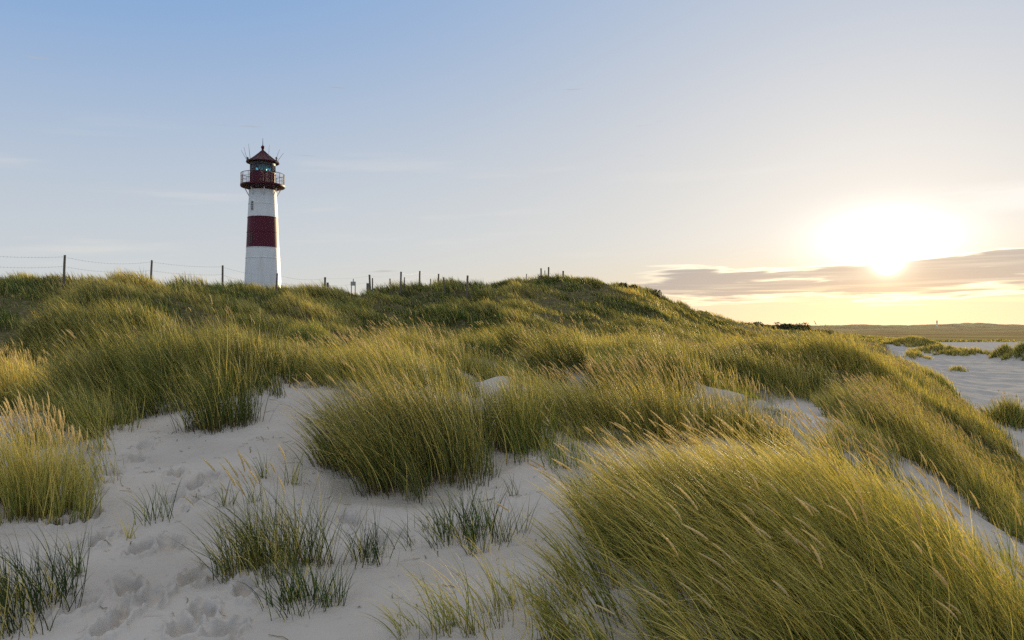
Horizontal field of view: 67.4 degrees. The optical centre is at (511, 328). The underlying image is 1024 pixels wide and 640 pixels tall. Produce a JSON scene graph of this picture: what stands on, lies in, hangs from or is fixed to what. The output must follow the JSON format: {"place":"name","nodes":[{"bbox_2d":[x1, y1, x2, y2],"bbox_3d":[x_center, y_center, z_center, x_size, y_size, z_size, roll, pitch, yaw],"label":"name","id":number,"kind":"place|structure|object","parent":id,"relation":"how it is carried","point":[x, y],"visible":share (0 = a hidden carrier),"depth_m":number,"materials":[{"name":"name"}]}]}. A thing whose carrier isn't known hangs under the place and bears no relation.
{"place":"outdoors","nodes":[
{"label":"outdoors","id":0,"kind":"place"},
{"bbox_2d":[0,279,1023,639],"bbox_3d":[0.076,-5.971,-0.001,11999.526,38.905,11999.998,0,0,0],"label":"ground","id":1,"kind":"structure","parent":0,"point":[152,583],"depth_m":6.58,"materials":[{"name":"beige sand"}]},
{"bbox_2d":[0,338,85,411],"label":"grass hummock","id":2,"kind":"object","parent":1,"relation":"on","point":[7,375],"depth_m":15.54,"materials":[{"name":"green plant"}]},
{"bbox_2d":[0,519,91,639],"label":"grass tussock","id":3,"kind":"object","parent":1,"relation":"on","point":[19,594],"depth_m":4.78,"materials":[{"name":"green plant"}]},
{"bbox_2d":[0,389,111,525],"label":"grass tussock","id":4,"kind":"object","parent":1,"relation":"on","point":[32,493],"depth_m":6.47,"materials":[{"name":"green plant"}]},
{"bbox_2d":[48,512,89,574],"bbox_3d":[-3.061,1.521,5.307,0.315,0.431,0.462,0,0,-25],"label":"grass tussock","id":5,"kind":"object","parent":1,"relation":"on","point":[80,560],"depth_m":5.31,"materials":[{"name":"green plant"}]},
{"bbox_2d":[1,365,144,451],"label":"grass hummock","id":6,"kind":"object","parent":1,"relation":"on","point":[107,415],"depth_m":9.48,"materials":[{"name":"green plant"}]},
{"bbox_2d":[0,291,190,372],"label":"grass hummock","id":7,"kind":"object","parent":1,"relation":"on","point":[54,324],"depth_m":26.80,"materials":[{"name":"green plant"}]},
{"bbox_2d":[116,511,141,539],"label":"grass tussock","id":8,"kind":"object","parent":1,"relation":"on","point":[127,536],"depth_m":6.11,"materials":[{"name":"plant"}]},
{"bbox_2d":[120,476,182,525],"bbox_3d":[-3.110,1.448,6.536,0.594,0.463,0.573,0,0,-22],"label":"grass tussock","id":9,"kind":"object","parent":1,"relation":"on","point":[160,511],"depth_m":6.49,"materials":[{"name":"plant"}]},
{"bbox_2d":[3,294,328,419],"bbox_3d":[-5.287,0.417,11.681,4.911,1.894,3.067,0,0,0],"label":"grass hummock","id":10,"kind":"object","parent":1,"relation":"on","point":[125,372],"depth_m":11.33,"materials":[{"name":"green plant"}]},
{"bbox_2d":[153,332,279,434],"bbox_3d":[-3.746,0.651,9.765,1.416,1.377,1.489,0,0,-41],"label":"grass tussock","id":11,"kind":"object","parent":1,"relation":"on","point":[214,418],"depth_m":9.59,"materials":[{"name":"green plant"}]},
{"bbox_2d":[208,478,239,506],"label":"grass tussock","id":12,"kind":"object","parent":1,"relation":"on","point":[225,497],"depth_m":6.81,"materials":[{"name":"plant"}]},
{"bbox_2d":[0,255,468,300],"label":"wire fence","id":13,"kind":"object","parent":1,"relation":"on","point":[151,268],"visible":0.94,"depth_m":48.99,"materials":[{"name":"brown wood"}]},
{"bbox_2d":[232,480,262,503],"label":"grass tussock","id":14,"kind":"object","parent":1,"relation":"on","point":[250,493],"depth_m":6.86,"materials":[{"name":"green plant"}]},
{"bbox_2d":[251,447,272,478],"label":"grass tussock","id":15,"kind":"object","parent":1,"relation":"on","point":[261,472],"depth_m":7.59,"materials":[{"name":"green plant"}]},
{"bbox_2d":[240,144,284,287],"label":"lighthouse","id":16,"kind":"object","parent":1,"relation":"on","point":[262,186],"visible":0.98,"depth_m":74.79,"materials":[{"name":"white paint"}]},
{"bbox_2d":[249,233,252,242],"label":"window","id":17,"kind":"structure","parent":16,"relation":"in","point":[250,235],"depth_m":74.59,"materials":[{"name":"glass"}]},
{"bbox_2d":[235,344,305,398],"bbox_3d":[-3.770,0.629,11.370,1.272,0.807,1.132,0,0,0],"label":"grass tussock","id":18,"kind":"object","parent":1,"relation":"on","point":[268,378],"depth_m":11.27,"materials":[{"name":"green plant"}]},
{"bbox_2d":[173,443,377,587],"bbox_3d":[-1.708,1.302,5.477,1.498,0.934,1.124,0,0,0],"label":"grass tussock","id":19,"kind":"object","parent":1,"relation":"on","point":[247,547],"depth_m":5.46,"materials":[{"name":"green plant"}]},
{"bbox_2d":[280,434,313,485],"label":"grass tussock","id":20,"kind":"object","parent":1,"relation":"on","point":[296,477],"depth_m":7.44,"materials":[{"name":"green plant"}]},
{"bbox_2d":[265,334,329,369],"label":"grass hummock","id":21,"kind":"object","parent":1,"relation":"on","point":[292,353],"depth_m":17.24,"materials":[{"name":"green plant"}]},
{"bbox_2d":[233,541,361,621],"bbox_3d":[-1.330,1.549,4.767,0.816,0.447,0.713,0,0,-28],"label":"grass tussock","id":22,"kind":"object","parent":1,"relation":"on","point":[298,591],"depth_m":4.78,"materials":[{"name":"green plant"}]},
{"bbox_2d":[351,279,355,294],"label":"sign board","id":23,"kind":"object","parent":1,"relation":"on","point":[353,283],"visible":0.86,"depth_m":63.92,"materials":[{"name":"grey wood"}]},
{"bbox_2d":[322,498,411,568],"bbox_3d":[-1.083,1.444,5.623,0.676,0.560,0.634,0,0,35],"label":"grass tussock","id":24,"kind":"object","parent":1,"relation":"on","point":[366,553],"depth_m":5.56,"materials":[{"name":"green plant"}]},
{"bbox_2d":[273,326,483,398],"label":"grass hummock","id":25,"kind":"object","parent":1,"relation":"on","point":[327,363],"depth_m":12.23,"materials":[{"name":"green plant"}]},
{"bbox_2d":[273,328,501,501],"bbox_3d":[-1.380,0.823,8.410,2.693,1.687,3.016,0,0,0],"label":"grass hummock","id":26,"kind":"object","parent":1,"relation":"on","point":[400,437],"depth_m":7.87,"materials":[{"name":"green plant"}]},
{"bbox_2d":[339,310,517,380],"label":"grass hummock","id":27,"kind":"object","parent":1,"relation":"on","point":[462,360],"depth_m":19.17,"materials":[{"name":"green plant"}]},
{"bbox_2d":[443,277,444,293],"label":"wooden post","id":28,"kind":"object","parent":1,"relation":"on","point":[444,285],"visible":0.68,"depth_m":65.95,"materials":[{"name":"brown wood"}]},
{"bbox_2d":[365,474,548,556],"bbox_3d":[-0.343,1.400,6.014,1.402,0.632,1.071,0,0,20],"label":"grass tussock","id":29,"kind":"object","parent":1,"relation":"on","point":[464,527],"depth_m":5.94,"materials":[{"name":"green plant"}]},
{"bbox_2d":[352,523,599,639],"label":"grass tussock","id":30,"kind":"object","parent":1,"relation":"on","point":[453,617],"depth_m":4.32,"materials":[{"name":"green plant"}]},
{"bbox_2d":[480,451,502,477],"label":"grass tussock","id":31,"kind":"object","parent":1,"relation":"on","point":[490,468],"depth_m":7.85,"materials":[{"name":"green plant"}]},
{"bbox_2d":[393,361,598,456],"bbox_3d":[-0.368,0.931,9.418,2.253,1.193,2.206,0,0,-39],"label":"grass hummock","id":32,"kind":"object","parent":1,"relation":"on","point":[516,413],"depth_m":9.12,"materials":[{"name":"green plant"}]},
{"bbox_2d":[498,470,521,496],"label":"grass tussock","id":33,"kind":"object","parent":1,"relation":"on","point":[512,487],"depth_m":7.29,"materials":[{"name":"plant"}]},
{"bbox_2d":[0,266,1023,407],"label":"hillside grass","id":34,"kind":"structure","parent":1,"relation":"on","point":[453,309],"depth_m":48.69,"materials":[{"name":"green plant"}]},
{"bbox_2d":[0,315,1023,591],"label":"meadow grass","id":35,"kind":"structure","parent":1,"relation":"on","point":[860,425],"depth_m":14.23,"materials":[{"name":"green plant"}]},
{"bbox_2d":[435,310,650,361],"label":"grass hummock","id":36,"kind":"object","parent":1,"relation":"on","point":[508,337],"depth_m":23.25,"materials":[{"name":"green plant"}]},
{"bbox_2d":[479,316,759,400],"bbox_3d":[2.085,0.708,15.749,6.030,1.971,2.628,0,0,0],"label":"grass hummock","id":37,"kind":"object","parent":1,"relation":"on","point":[575,357],"depth_m":15.50,"materials":[{"name":"green plant"}]},
{"bbox_2d":[618,282,637,288],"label":"dune shrub","id":38,"kind":"object","parent":1,"relation":"on","point":[626,285],"visible":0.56,"depth_m":92.44,"materials":[{"name":"green plant"}]},
{"bbox_2d":[495,350,798,453],"bbox_3d":[1.810,0.978,10.517,4.160,1.416,1.910,0,0,0],"label":"grass hummock","id":39,"kind":"object","parent":1,"relation":"on","point":[666,415],"depth_m":10.36,"materials":[{"name":"green plant"}]},
{"bbox_2d":[648,289,661,296],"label":"dune shrub","id":40,"kind":"object","parent":1,"relation":"on","point":[656,290],"visible":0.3,"depth_m":97.92,"materials":[{"name":"green plant"}]},
{"bbox_2d":[579,316,749,348],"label":"grass hummock","id":41,"kind":"object","parent":1,"relation":"on","point":[686,335],"depth_m":32.73,"materials":[{"name":"green plant"}]},
{"bbox_2d":[606,334,848,401],"bbox_3d":[5.714,1.191,20.527,7.289,2.184,3.289,0,0,7],"label":"grass hummock","id":42,"kind":"object","parent":1,"relation":"on","point":[785,377],"depth_m":20.15,"materials":[{"name":"green plant"}]},
{"bbox_2d":[744,322,763,327],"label":"dune shrub","id":43,"kind":"object","parent":1,"relation":"on","point":[758,323],"visible":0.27,"depth_m":139.58,"materials":[{"name":"green plant"}]},
{"bbox_2d":[493,389,1023,639],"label":"grass mound","id":44,"kind":"object","parent":1,"relation":"on","point":[793,516],"depth_m":4.43,"materials":[{"name":"green plant"}]},
{"bbox_2d":[767,322,794,329],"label":"dune shrub","id":45,"kind":"object","parent":1,"relation":"on","point":[784,326],"visible":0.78,"depth_m":171.08,"materials":[{"name":"green plant"}]},
{"bbox_2d":[791,322,811,330],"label":"dune shrub","id":46,"kind":"object","parent":1,"relation":"on","point":[802,326],"visible":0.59,"depth_m":178.59,"materials":[{"name":"green plant"}]},
{"bbox_2d":[811,329,833,333],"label":"dune shrub","id":47,"kind":"object","parent":1,"relation":"on","point":[826,331],"visible":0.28,"depth_m":185.29,"materials":[{"name":"green plant"}]},
{"bbox_2d":[692,321,985,432],"bbox_3d":[11.523,1.745,27.565,10.145,4.075,5.632,0,0,0],"label":"grass hummock","id":48,"kind":"object","parent":1,"relation":"on","point":[853,359],"depth_m":26.67,"materials":[{"name":"green plant"}]},
{"bbox_2d":[809,364,939,438],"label":"grass hummock","id":49,"kind":"object","parent":1,"relation":"on","point":[890,389],"depth_m":19.65,"materials":[{"name":"green plant"}]},
{"bbox_2d":[878,335,943,347],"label":"grass tussock","id":50,"kind":"object","parent":1,"relation":"on","point":[909,341],"depth_m":173.41,"materials":[{"name":"green plant"}]},
{"bbox_2d":[806,371,1023,542],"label":"grass hummock","id":51,"kind":"object","parent":1,"relation":"on","point":[944,457],"depth_m":11.66,"materials":[{"name":"green plant"}]},
{"bbox_2d":[900,347,933,359],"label":"grass tussock","id":52,"kind":"object","parent":1,"relation":"on","point":[914,354],"depth_m":107.43,"materials":[{"name":"green plant"}]},
{"bbox_2d":[907,342,967,352],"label":"grass tussock","id":53,"kind":"object","parent":1,"relation":"on","point":[926,349],"depth_m":139.26,"materials":[{"name":"green plant"}]},
{"bbox_2d":[878,356,1021,468],"bbox_3d":[18.981,3.003,35.346,5.931,3.542,25.213,0,0,15],"label":"grass hummock","id":54,"kind":"object","parent":1,"relation":"on","point":[922,379],"depth_m":33.24,"materials":[{"name":"green plant"}]},
{"bbox_2d":[947,365,968,371],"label":"grass tussock","id":55,"kind":"object","parent":1,"relation":"on","point":[959,368],"depth_m":81.54,"materials":[{"name":"green plant"}]},
{"bbox_2d":[932,346,990,355],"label":"grass tussock","id":56,"kind":"object","parent":1,"relation":"on","point":[966,351],"depth_m":127.15,"materials":[{"name":"green plant"}]},
{"bbox_2d":[974,390,1023,432],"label":"grass tussock","id":57,"kind":"object","parent":1,"relation":"on","point":[1011,414],"depth_m":36.12,"materials":[{"name":"green plant"}]},
{"bbox_2d":[988,342,1012,358],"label":"grass tussock","id":58,"kind":"object","parent":1,"relation":"on","point":[1000,351],"depth_m":111.66,"materials":[{"name":"green plant"}]},
{"bbox_2d":[1000,340,1023,360],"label":"grass tussock","id":59,"kind":"object","parent":1,"relation":"on","point":[1018,350],"depth_m":105.69,"materials":[{"name":"green plant"}]},
{"bbox_2d":[0,0,1023,325],"label":"sky","id":60,"kind":"structure","parent":0,"point":[828,162],"materials":[{"name":"blue"}]}
]}

